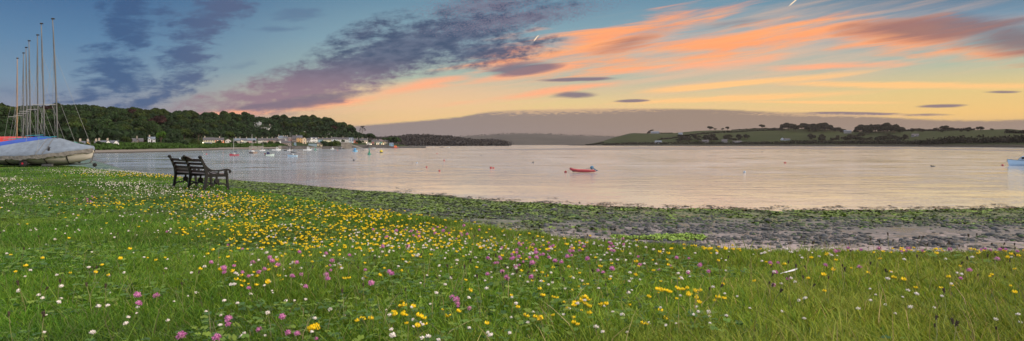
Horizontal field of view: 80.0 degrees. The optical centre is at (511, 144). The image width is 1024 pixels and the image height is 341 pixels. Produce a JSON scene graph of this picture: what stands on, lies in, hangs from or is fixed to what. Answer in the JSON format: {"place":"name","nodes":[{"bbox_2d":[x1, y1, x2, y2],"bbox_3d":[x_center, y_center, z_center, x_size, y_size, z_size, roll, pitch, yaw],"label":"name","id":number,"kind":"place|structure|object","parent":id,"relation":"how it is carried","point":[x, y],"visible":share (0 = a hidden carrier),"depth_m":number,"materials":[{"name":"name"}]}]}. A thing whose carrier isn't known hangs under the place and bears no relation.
{"place":"outdoors","nodes":[
{"label":"outdoors","id":0,"kind":"place"},
{"bbox_2d":[49,124,405,153],"bbox_3d":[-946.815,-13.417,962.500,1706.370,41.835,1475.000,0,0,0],"label":"hillside","id":1,"kind":"structure","parent":0,"point":[187,139],"depth_m":505.03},
{"bbox_2d":[0,107,8,116],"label":"broadleaf tree","id":2,"kind":"object","parent":1,"relation":"on","point":[4,112],"visible":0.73,"depth_m":343.73,"materials":[{"name":"green plant"}]},
{"bbox_2d":[0,103,14,111],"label":"broadleaf tree","id":3,"kind":"object","parent":1,"relation":"on","point":[7,108],"visible":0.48,"depth_m":422.79,"materials":[{"name":"green plant"}]},
{"bbox_2d":[0,116,15,124],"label":"broadleaf tree","id":4,"kind":"object","parent":1,"relation":"on","point":[4,119],"visible":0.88,"depth_m":325.32,"materials":[{"name":"green plant"}]},
{"bbox_2d":[8,109,31,115],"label":"broadleaf tree","id":5,"kind":"object","parent":1,"relation":"on","point":[11,112],"visible":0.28,"depth_m":418.19,"materials":[{"name":"green plant"}]},
{"bbox_2d":[13,114,42,126],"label":"broadleaf tree","id":6,"kind":"object","parent":1,"relation":"on","point":[33,117],"visible":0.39,"depth_m":338.36,"materials":[{"name":"green plant"}]},
{"bbox_2d":[28,106,45,112],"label":"broadleaf tree","id":7,"kind":"object","parent":1,"relation":"on","point":[35,107],"visible":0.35,"depth_m":451.20,"materials":[{"name":"green plant"}]},
{"bbox_2d":[38,112,55,117],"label":"broadleaf tree","id":8,"kind":"object","parent":1,"relation":"on","point":[47,113],"visible":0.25,"depth_m":392.32,"materials":[{"name":"green plant"}]},
{"bbox_2d":[42,115,68,127],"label":"broadleaf tree","id":9,"kind":"object","parent":1,"relation":"on","point":[61,119],"visible":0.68,"depth_m":375.20,"materials":[{"name":"green plant"}]},
{"bbox_2d":[51,107,71,113],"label":"broadleaf tree","id":10,"kind":"object","parent":1,"relation":"on","point":[60,110],"visible":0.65,"depth_m":476.89,"materials":[{"name":"green plant"}]},
{"bbox_2d":[61,104,80,110],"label":"broadleaf tree","id":11,"kind":"object","parent":1,"relation":"on","point":[71,107],"visible":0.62,"depth_m":518.70,"materials":[{"name":"green plant"}]},
{"bbox_2d":[61,118,89,138],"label":"broadleaf tree","id":12,"kind":"object","parent":1,"relation":"on","point":[75,122],"visible":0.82,"depth_m":367.17,"materials":[{"name":"green plant"}]},
{"bbox_2d":[67,114,87,123],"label":"broadleaf tree","id":13,"kind":"object","parent":1,"relation":"on","point":[84,120],"visible":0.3,"depth_m":438.52,"materials":[{"name":"green plant"}]},
{"bbox_2d":[71,110,91,117],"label":"broadleaf tree","id":14,"kind":"object","parent":1,"relation":"on","point":[83,113],"visible":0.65,"depth_m":495.74,"materials":[{"name":"green plant"}]},
{"bbox_2d":[88,118,113,128],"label":"broadleaf tree","id":15,"kind":"object","parent":1,"relation":"on","point":[103,121],"visible":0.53,"depth_m":419.58,"materials":[{"name":"green plant"}]},
{"bbox_2d":[94,111,107,117],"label":"broadleaf tree","id":16,"kind":"object","parent":1,"relation":"on","point":[102,113],"visible":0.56,"depth_m":521.94,"materials":[{"name":"green plant"}]},
{"bbox_2d":[97,138,118,144],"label":"house","id":17,"kind":"structure","parent":1,"relation":"on","point":[112,141],"depth_m":341.55,"materials":[{"name":"paint"}]},
{"bbox_2d":[104,109,116,113],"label":"broadleaf tree","id":18,"kind":"object","parent":1,"relation":"on","point":[109,111],"visible":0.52,"depth_m":552.64,"materials":[{"name":"green plant"}]},
{"bbox_2d":[102,113,122,121],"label":"broadleaf tree","id":19,"kind":"object","parent":1,"relation":"on","point":[115,117],"visible":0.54,"depth_m":511.99,"materials":[{"name":"green plant"}]},
{"bbox_2d":[117,111,130,116],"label":"broadleaf tree","id":20,"kind":"object","parent":1,"relation":"on","point":[125,113],"visible":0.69,"depth_m":571.43,"materials":[{"name":"green plant"}]},
{"bbox_2d":[120,136,132,141],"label":"garden tree","id":21,"kind":"object","parent":1,"relation":"on","point":[127,139],"visible":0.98,"depth_m":360.23,"materials":[{"name":"green plant"}]},
{"bbox_2d":[121,124,131,130],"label":"broadleaf tree","id":22,"kind":"object","parent":1,"relation":"on","point":[125,126],"visible":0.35,"depth_m":464.12,"materials":[{"name":"green plant"}]},
{"bbox_2d":[131,110,150,118],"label":"broadleaf tree","id":23,"kind":"object","parent":1,"relation":"on","point":[137,114],"visible":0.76,"depth_m":584.06,"materials":[{"name":"green plant"}]},
{"bbox_2d":[134,126,147,133],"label":"broadleaf tree","id":24,"kind":"object","parent":1,"relation":"on","point":[139,128],"visible":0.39,"depth_m":458.50,"materials":[{"name":"green plant"}]},
{"bbox_2d":[131,119,152,131],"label":"broadleaf tree","id":25,"kind":"object","parent":1,"relation":"on","point":[141,123],"visible":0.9,"depth_m":481.35,"materials":[{"name":"green plant"}]},
{"bbox_2d":[148,135,155,142],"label":"house","id":26,"kind":"structure","parent":1,"relation":"on","point":[151,139],"depth_m":434.21,"materials":[{"name":"paint"}]},
{"bbox_2d":[148,122,162,132],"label":"broadleaf tree","id":27,"kind":"object","parent":1,"relation":"on","point":[155,127],"visible":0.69,"depth_m":502.85,"materials":[{"name":"green plant"}]},
{"bbox_2d":[148,117,164,123],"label":"copper beech","id":28,"kind":"object","parent":1,"relation":"on","point":[159,120],"visible":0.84,"depth_m":583.01,"materials":[{"name":"red plant"}]},
{"bbox_2d":[155,131,166,139],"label":"round tree","id":29,"kind":"object","parent":1,"relation":"on","point":[160,135],"visible":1,"depth_m":450.79,"materials":[{"name":"green plant"}]},
{"bbox_2d":[155,108,168,115],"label":"broadleaf tree","id":30,"kind":"object","parent":1,"relation":"on","point":[162,111],"visible":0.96,"depth_m":643.70,"materials":[{"name":"green plant"}]},
{"bbox_2d":[173,139,188,144],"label":"shrub","id":31,"kind":"object","parent":1,"relation":"on","point":[182,141],"visible":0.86,"depth_m":443.08,"materials":[{"name":"green plant"}]},
{"bbox_2d":[0,110,368,142],"bbox_3d":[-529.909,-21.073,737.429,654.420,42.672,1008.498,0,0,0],"label":"trees","id":32,"kind":"object","parent":1,"relation":"on","point":[274,130],"visible":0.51,"depth_m":659.59,"materials":[{"name":"green plant"}]},
{"bbox_2d":[179,117,190,123],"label":"broadleaf tree","id":33,"kind":"object","parent":1,"relation":"on","point":[187,120],"visible":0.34,"depth_m":638.76,"materials":[{"name":"green plant"}]},
{"bbox_2d":[77,142,294,149],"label":"hedge","id":34,"kind":"object","parent":1,"relation":"on","point":[130,145],"visible":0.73,"depth_m":398.44,"materials":[{"name":"green plant"}]},
{"bbox_2d":[179,127,193,139],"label":"broadleaf tree","id":35,"kind":"object","parent":1,"relation":"on","point":[185,131],"visible":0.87,"depth_m":568.50,"materials":[{"name":"green plant"}]},
{"bbox_2d":[185,110,196,116],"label":"broadleaf tree","id":36,"kind":"object","parent":1,"relation":"on","point":[192,113],"visible":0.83,"depth_m":693.84,"materials":[{"name":"green plant"}]},
{"bbox_2d":[188,139,200,143],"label":"shrub","id":37,"kind":"object","parent":1,"relation":"on","point":[195,141],"visible":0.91,"depth_m":475.83,"materials":[{"name":"green plant"}]},
{"bbox_2d":[192,128,204,139],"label":"broadleaf tree","id":38,"kind":"object","parent":1,"relation":"on","point":[198,131],"visible":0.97,"depth_m":595.53,"materials":[{"name":"green plant"}]},
{"bbox_2d":[199,128,208,139],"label":"broadleaf tree","id":39,"kind":"object","parent":1,"relation":"on","point":[205,131],"visible":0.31,"depth_m":611.07,"materials":[{"name":"green plant"}]},
{"bbox_2d":[200,112,211,116],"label":"broadleaf tree","id":40,"kind":"object","parent":1,"relation":"on","point":[207,114],"visible":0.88,"depth_m":737.98,"materials":[{"name":"green plant"}]},
{"bbox_2d":[203,136,214,142],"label":"house","id":41,"kind":"structure","parent":1,"relation":"on","point":[209,139],"depth_m":549.83,"materials":[{"name":"paint"}]},
{"bbox_2d":[220,114,230,121],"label":"broadleaf tree","id":42,"kind":"object","parent":1,"relation":"on","point":[225,117],"visible":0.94,"depth_m":745.18,"materials":[{"name":"green plant"}]},
{"bbox_2d":[225,131,234,138],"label":"garden tree","id":43,"kind":"object","parent":1,"relation":"on","point":[230,134],"visible":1,"depth_m":636.37,"materials":[{"name":"green plant"}]},
{"bbox_2d":[233,122,246,127],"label":"broadleaf tree","id":44,"kind":"object","parent":1,"relation":"on","point":[239,124],"visible":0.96,"depth_m":741.43,"materials":[{"name":"green plant"}]},
{"bbox_2d":[281,141,290,145],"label":"boathouse","id":45,"kind":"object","parent":1,"relation":"on","point":[286,143],"visible":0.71,"depth_m":682.03,"materials":[{"name":"paint"}]},
{"bbox_2d":[296,134,302,141],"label":"house","id":46,"kind":"structure","parent":1,"relation":"on","point":[299,138],"depth_m":787.65,"materials":[{"name":"paint"}]},
{"bbox_2d":[306,121,316,129],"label":"broadleaf tree","id":47,"kind":"object","parent":1,"relation":"on","point":[310,124],"visible":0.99,"depth_m":877.48,"materials":[{"name":"green plant"}]},
{"bbox_2d":[310,137,317,142],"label":"house","id":48,"kind":"structure","parent":1,"relation":"on","point":[314,139],"depth_m":807.00,"materials":[{"name":"paint"}]},
{"bbox_2d":[316,140,328,145],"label":"shrub","id":49,"kind":"object","parent":1,"relation":"on","point":[322,142],"visible":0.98,"depth_m":770.65,"materials":[{"name":"green plant"}]},
{"bbox_2d":[328,140,340,145],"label":"shrub","id":50,"kind":"object","parent":1,"relation":"on","point":[334,143],"visible":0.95,"depth_m":784.61,"materials":[{"name":"green plant"}]},
{"bbox_2d":[337,137,348,141],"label":"house","id":51,"kind":"structure","parent":1,"relation":"on","point":[346,139],"depth_m":871.26,"materials":[{"name":"paint"}]},
{"bbox_2d":[352,145,367,147],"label":"quay wall","id":52,"kind":"structure","parent":1,"relation":"on","point":[363,146],"depth_m":765.99,"materials":[{"name":"stone"}]},
{"bbox_2d":[368,145,388,147],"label":"quay wall","id":53,"kind":"structure","parent":1,"relation":"on","point":[378,146],"depth_m":765.25,"materials":[{"name":"stone"}]},
{"bbox_2d":[389,136,399,142],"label":"quay tree","id":54,"kind":"object","parent":1,"relation":"on","point":[395,139],"visible":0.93,"depth_m":948.53,"materials":[{"name":"green plant"}]},
{"bbox_2d":[0,164,458,223],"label":"grass","id":55,"kind":"structure","parent":0,"point":[64,196],"depth_m":13.43,"materials":[{"name":"green plant"}]},
{"bbox_2d":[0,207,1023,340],"bbox_3d":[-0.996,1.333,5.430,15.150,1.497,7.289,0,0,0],"label":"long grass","id":56,"kind":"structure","parent":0,"point":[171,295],"depth_m":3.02,"materials":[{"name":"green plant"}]},
{"bbox_2d":[0,165,1023,340],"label":"meadow ground","id":57,"kind":"structure","parent":0,"point":[54,201],"depth_m":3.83,"materials":[{"name":"plant"}]},
{"bbox_2d":[0,137,24,140],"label":"covered boat","id":58,"kind":"object","parent":57,"relation":"on","point":[4,138],"visible":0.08,"depth_m":49.62,"materials":[{"name":"fabric"}]},
{"bbox_2d":[0,57,31,141],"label":"sailing dinghy","id":59,"kind":"object","parent":57,"relation":"on","point":[16,102],"visible":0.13,"depth_m":46.40,"materials":[{"name":"paint"}]},
{"bbox_2d":[16,279,25,315],"bbox_3d":[-2.314,0.759,2.884,0.015,0.265,0.023,9,15,29],"label":"ribwort plantain","id":60,"kind":"object","parent":57,"relation":"on","point":[17,282],"visible":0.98,"depth_m":2.87,"materials":[{"name":"green plant"}]},
{"bbox_2d":[8,52,41,139],"bbox_3d":[-35.627,-2.714,43.564,5.310,7.746,1.869,0,0,-3],"label":"sailing dinghy","id":61,"kind":"object","parent":57,"relation":"on","point":[23,101],"visible":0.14,"depth_m":43.59,"materials":[{"name":"paint"}]},
{"bbox_2d":[11,47,49,139],"bbox_3d":[-33.427,-2.733,41.164,5.310,7.735,1.869,0,0,-3],"label":"sailing dinghy","id":62,"kind":"object","parent":57,"relation":"on","point":[26,113],"visible":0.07,"depth_m":41.17,"materials":[{"name":"paint"}]},
{"bbox_2d":[14,40,53,138],"bbox_3d":[-31.315,-2.747,38.764,5.310,7.793,1.869,0,0,-3],"label":"sailing dinghy","id":63,"kind":"object","parent":57,"relation":"on","point":[29,71],"visible":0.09,"depth_m":38.78,"materials":[{"name":"paint"}]},
{"bbox_2d":[0,23,80,162],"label":"sailing dinghy","id":64,"kind":"object","parent":57,"relation":"on","point":[23,139],"visible":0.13,"depth_m":33.97,"materials":[{"name":"paint"}]},
{"bbox_2d":[22,34,63,137],"bbox_3d":[-29.294,-2.754,36.764,5.310,7.800,1.869,0,0,-3],"label":"sailing dinghy","id":65,"kind":"object","parent":57,"relation":"on","point":[37,67],"visible":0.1,"depth_m":36.77,"materials":[{"name":"paint"}]},
{"bbox_2d":[41,310,44,337],"bbox_3d":[-1.701,0.730,2.226,0.023,0.260,0.016,1,5,27],"label":"ribwort plantain","id":66,"kind":"object","parent":57,"relation":"on","point":[43,314],"visible":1,"depth_m":2.22,"materials":[{"name":"green plant"}]},
{"bbox_2d":[0,18,96,166],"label":"sailing dinghy","id":67,"kind":"object","parent":57,"relation":"on","point":[51,151],"visible":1,"depth_m":31.19,"materials":[{"name":"paint"}]},
{"bbox_2d":[133,291,141,299],"bbox_3d":[-1.933,0.825,3.148,0.042,0.138,0.040,0,0,-41],"label":"pink clover","id":68,"kind":"object","parent":57,"relation":"on","point":[136,294],"visible":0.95,"depth_m":3.14,"materials":[{"name":"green plant"}]},
{"bbox_2d":[176,331,187,339],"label":"pink clover","id":69,"kind":"object","parent":57,"relation":"on","point":[181,334],"visible":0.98,"depth_m":2.36,"materials":[{"name":"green plant"}]},
{"bbox_2d":[168,155,230,190],"bbox_3d":[-8.399,0.771,16.364,1.968,0.985,0.839,0,0,40],"label":"garden bench","id":70,"kind":"object","parent":57,"relation":"on","point":[206,172],"visible":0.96,"depth_m":16.10,"materials":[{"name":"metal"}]},
{"bbox_2d":[211,333,221,340],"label":"pink clover","id":71,"kind":"object","parent":57,"relation":"on","point":[216,336],"visible":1,"depth_m":2.27,"materials":[{"name":"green plant"}]},
{"bbox_2d":[224,315,238,331],"bbox_3d":[-1.175,0.779,2.574,0.038,0.135,0.038,-21,17,-7],"label":"pink clover","id":72,"kind":"object","parent":57,"relation":"on","point":[227,318],"visible":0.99,"depth_m":2.56,"materials":[{"name":"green plant"}]},
{"bbox_2d":[0,167,851,254],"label":"white clover drift","id":73,"kind":"object","parent":57,"relation":"on","point":[448,243],"visible":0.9,"depth_m":8.14,"materials":[{"name":"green plant"}]},
{"bbox_2d":[0,171,985,251],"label":"yellow trefoil drift","id":74,"kind":"object","parent":57,"relation":"on","point":[364,228],"visible":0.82,"depth_m":6.97,"materials":[{"name":"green plant"}]},
{"bbox_2d":[0,187,997,340],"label":"clover leaves","id":75,"kind":"object","parent":57,"relation":"on","point":[367,314],"visible":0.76,"depth_m":3.74,"materials":[{"name":"green plant"}]},
{"bbox_2d":[0,0,1023,136],"label":"sky","id":76,"kind":"structure","parent":0,"point":[604,68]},
{"bbox_2d":[462,134,613,144],"bbox_3d":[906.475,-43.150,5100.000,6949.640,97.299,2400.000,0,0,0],"label":"hills","id":77,"kind":"structure","parent":0,"point":[532,139],"depth_m":4444.47,"materials":[{"name":"grey"}]},
{"bbox_2d":[453,132,616,136],"bbox_3d":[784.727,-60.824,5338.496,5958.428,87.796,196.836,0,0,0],"label":"copse","id":78,"kind":"object","parent":77,"relation":"on","point":[533,133],"visible":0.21,"depth_m":5338.38,"materials":[{"name":"green plant"}]},
{"bbox_2d":[69,157,1023,252],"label":"beach","id":79,"kind":"structure","parent":0,"point":[907,231],"depth_m":30.00,"materials":[{"name":"grey gravel"}]},
{"bbox_2d":[192,177,1023,239],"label":"green weed","id":80,"kind":"object","parent":79,"relation":"on","point":[413,199],"visible":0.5,"depth_m":40.95,"materials":[{"name":"green plant"}]},
{"bbox_2d":[197,180,1023,252],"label":"beach stones","id":81,"kind":"object","parent":79,"relation":"on","point":[994,224],"visible":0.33,"depth_m":31.29,"materials":[{"name":"stone"}]},
{"bbox_2d":[240,180,1017,210],"bbox_3d":[-4.178,4.457,55.954,89.615,0.280,14.021,0,0,25],"label":"brown wrack","id":82,"kind":"object","parent":79,"relation":"on","point":[706,208],"visible":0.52,"depth_m":42.28,"materials":[{"name":"brown plant"}]},
{"bbox_2d":[609,232,707,240],"bbox_3d":[6.514,4.072,26.852,4.494,0.290,2.412,0,0,0],"label":"stranded weed","id":83,"kind":"object","parent":79,"relation":"on","point":[681,236],"visible":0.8,"depth_m":26.61,"materials":[{"name":"green plant"}]},
{"bbox_2d":[93,145,1023,211],"bbox_3d":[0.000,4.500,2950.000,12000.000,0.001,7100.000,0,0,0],"label":"water","id":84,"kind":"structure","parent":0,"point":[854,179],"depth_m":94.06,"materials":[{"name":"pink liquid"}]},
{"bbox_2d":[229,138,238,155],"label":"sailing boat","id":85,"kind":"object","parent":84,"relation":"on","point":[234,154],"visible":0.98,"depth_m":244.69,"materials":[{"name":"paint"}]},
{"bbox_2d":[287,131,297,155],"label":"sailing boat","id":86,"kind":"object","parent":84,"relation":"on","point":[291,147],"visible":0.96,"depth_m":226.10,"materials":[{"name":"paint"}]},
{"bbox_2d":[281,146,308,148],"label":"sea wall","id":87,"kind":"structure","parent":84,"relation":"in","point":[295,147],"depth_m":574.15,"materials":[{"name":"stone"}]},
{"bbox_2d":[322,146,341,148],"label":"sea wall","id":88,"kind":"structure","parent":84,"relation":"in","point":[329,147],"depth_m":598.83,"materials":[{"name":"stone"}]},
{"bbox_2d":[341,142,351,148],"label":"stone pier","id":89,"kind":"structure","parent":84,"relation":"in","point":[346,145],"depth_m":635.68,"materials":[{"name":"grey stone"}]},
{"bbox_2d":[389,146,425,147],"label":"quay wall","id":90,"kind":"structure","parent":84,"relation":"in","point":[409,146],"depth_m":765.86,"materials":[{"name":"stone"}]},
{"bbox_2d":[568,166,597,171],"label":"inflatable dinghy","id":91,"kind":"object","parent":84,"relation":"on","point":[581,170],"visible":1,"depth_m":96.07,"materials":[{"name":"paint"}]},
{"bbox_2d":[395,187,1023,209],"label":"floating weed","id":92,"kind":"object","parent":84,"relation":"on","point":[727,206],"visible":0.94,"depth_m":44.11,"materials":[{"name":"green plant"}]},
{"bbox_2d":[1000,156,1023,165],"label":"motor boat","id":93,"kind":"object","parent":84,"relation":"on","point":[1017,162],"visible":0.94,"depth_m":128.59,"materials":[{"name":"paint"}]},
{"bbox_2d":[493,147,1023,150],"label":"mudflat","id":94,"kind":"structure","parent":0,"point":[654,148],"depth_m":651.61,"materials":[{"name":"brown soil"}]},
{"bbox_2d":[577,129,1023,147],"bbox_3d":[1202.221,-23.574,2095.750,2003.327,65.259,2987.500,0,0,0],"label":"field hills","id":95,"kind":"structure","parent":0,"point":[776,135],"depth_m":1808.54,"materials":[{"name":"green plant"}]},
{"bbox_2d":[602,141,791,144],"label":"hedgerow","id":96,"kind":"object","parent":95,"relation":"on","point":[744,142],"visible":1,"depth_m":1872.60,"materials":[{"name":"green plant"}]},
{"bbox_2d":[658,129,778,139],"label":"hedgerow","id":97,"kind":"object","parent":95,"relation":"on","point":[724,132],"visible":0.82,"depth_m":2110.89,"materials":[{"name":"green plant"}]},
{"bbox_2d":[733,128,778,129],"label":"hedgerow","id":98,"kind":"object","parent":95,"relation":"on","point":[756,128],"visible":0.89,"depth_m":2214.01,"materials":[{"name":"green plant"}]},
{"bbox_2d":[818,124,829,129],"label":"tree","id":99,"kind":"object","parent":95,"relation":"on","point":[825,127],"visible":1,"depth_m":1877.31,"materials":[{"name":"green plant"}]},
{"bbox_2d":[789,139,919,144],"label":"hedgerow","id":100,"kind":"object","parent":95,"relation":"on","point":[863,141],"visible":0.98,"depth_m":1523.96,"materials":[{"name":"green plant"}]},
{"bbox_2d":[878,126,888,133],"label":"tree","id":101,"kind":"object","parent":95,"relation":"on","point":[881,128],"visible":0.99,"depth_m":1665.63,"materials":[{"name":"green plant"}]},
{"bbox_2d":[903,128,974,130],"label":"hedgerow","id":102,"kind":"object","parent":95,"relation":"on","point":[936,129],"visible":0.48,"depth_m":1576.89,"materials":[{"name":"green plant"}]},
{"bbox_2d":[917,134,1023,144],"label":"hedgerow","id":103,"kind":"object","parent":95,"relation":"on","point":[983,139],"visible":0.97,"depth_m":1079.59,"materials":[{"name":"green plant"}]},
{"bbox_2d":[1004,129,1023,133],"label":"hedgerow","id":104,"kind":"object","parent":95,"relation":"on","point":[1009,131],"visible":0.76,"depth_m":1152.47,"materials":[{"name":"green plant"}]},
{"bbox_2d":[930,147,1022,148],"bbox_3d":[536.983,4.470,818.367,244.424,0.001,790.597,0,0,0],"label":"mudbank","id":105,"kind":"structure","parent":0,"point":[1001,148],"depth_m":651.61,"materials":[{"name":"brown soil"}]},
{"bbox_3d":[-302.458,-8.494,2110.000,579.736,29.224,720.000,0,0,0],"label":"wooded hills","id":106,"kind":"structure","parent":0,"visible":0},
{"bbox_2d":[369,133,513,145],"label":"wood","id":107,"kind":"object","parent":106,"relation":"on","point":[423,139],"visible":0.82,"depth_m":1826.83,"materials":[{"name":"green plant"}]},
{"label":"wooded point","id":108,"kind":"structure","parent":0,"visible":0},
{"bbox_2d":[479,138,511,144],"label":"wood","id":109,"kind":"object","parent":108,"relation":"on","point":[490,139],"visible":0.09,"depth_m":2876.72,"materials":[{"name":"green plant"}]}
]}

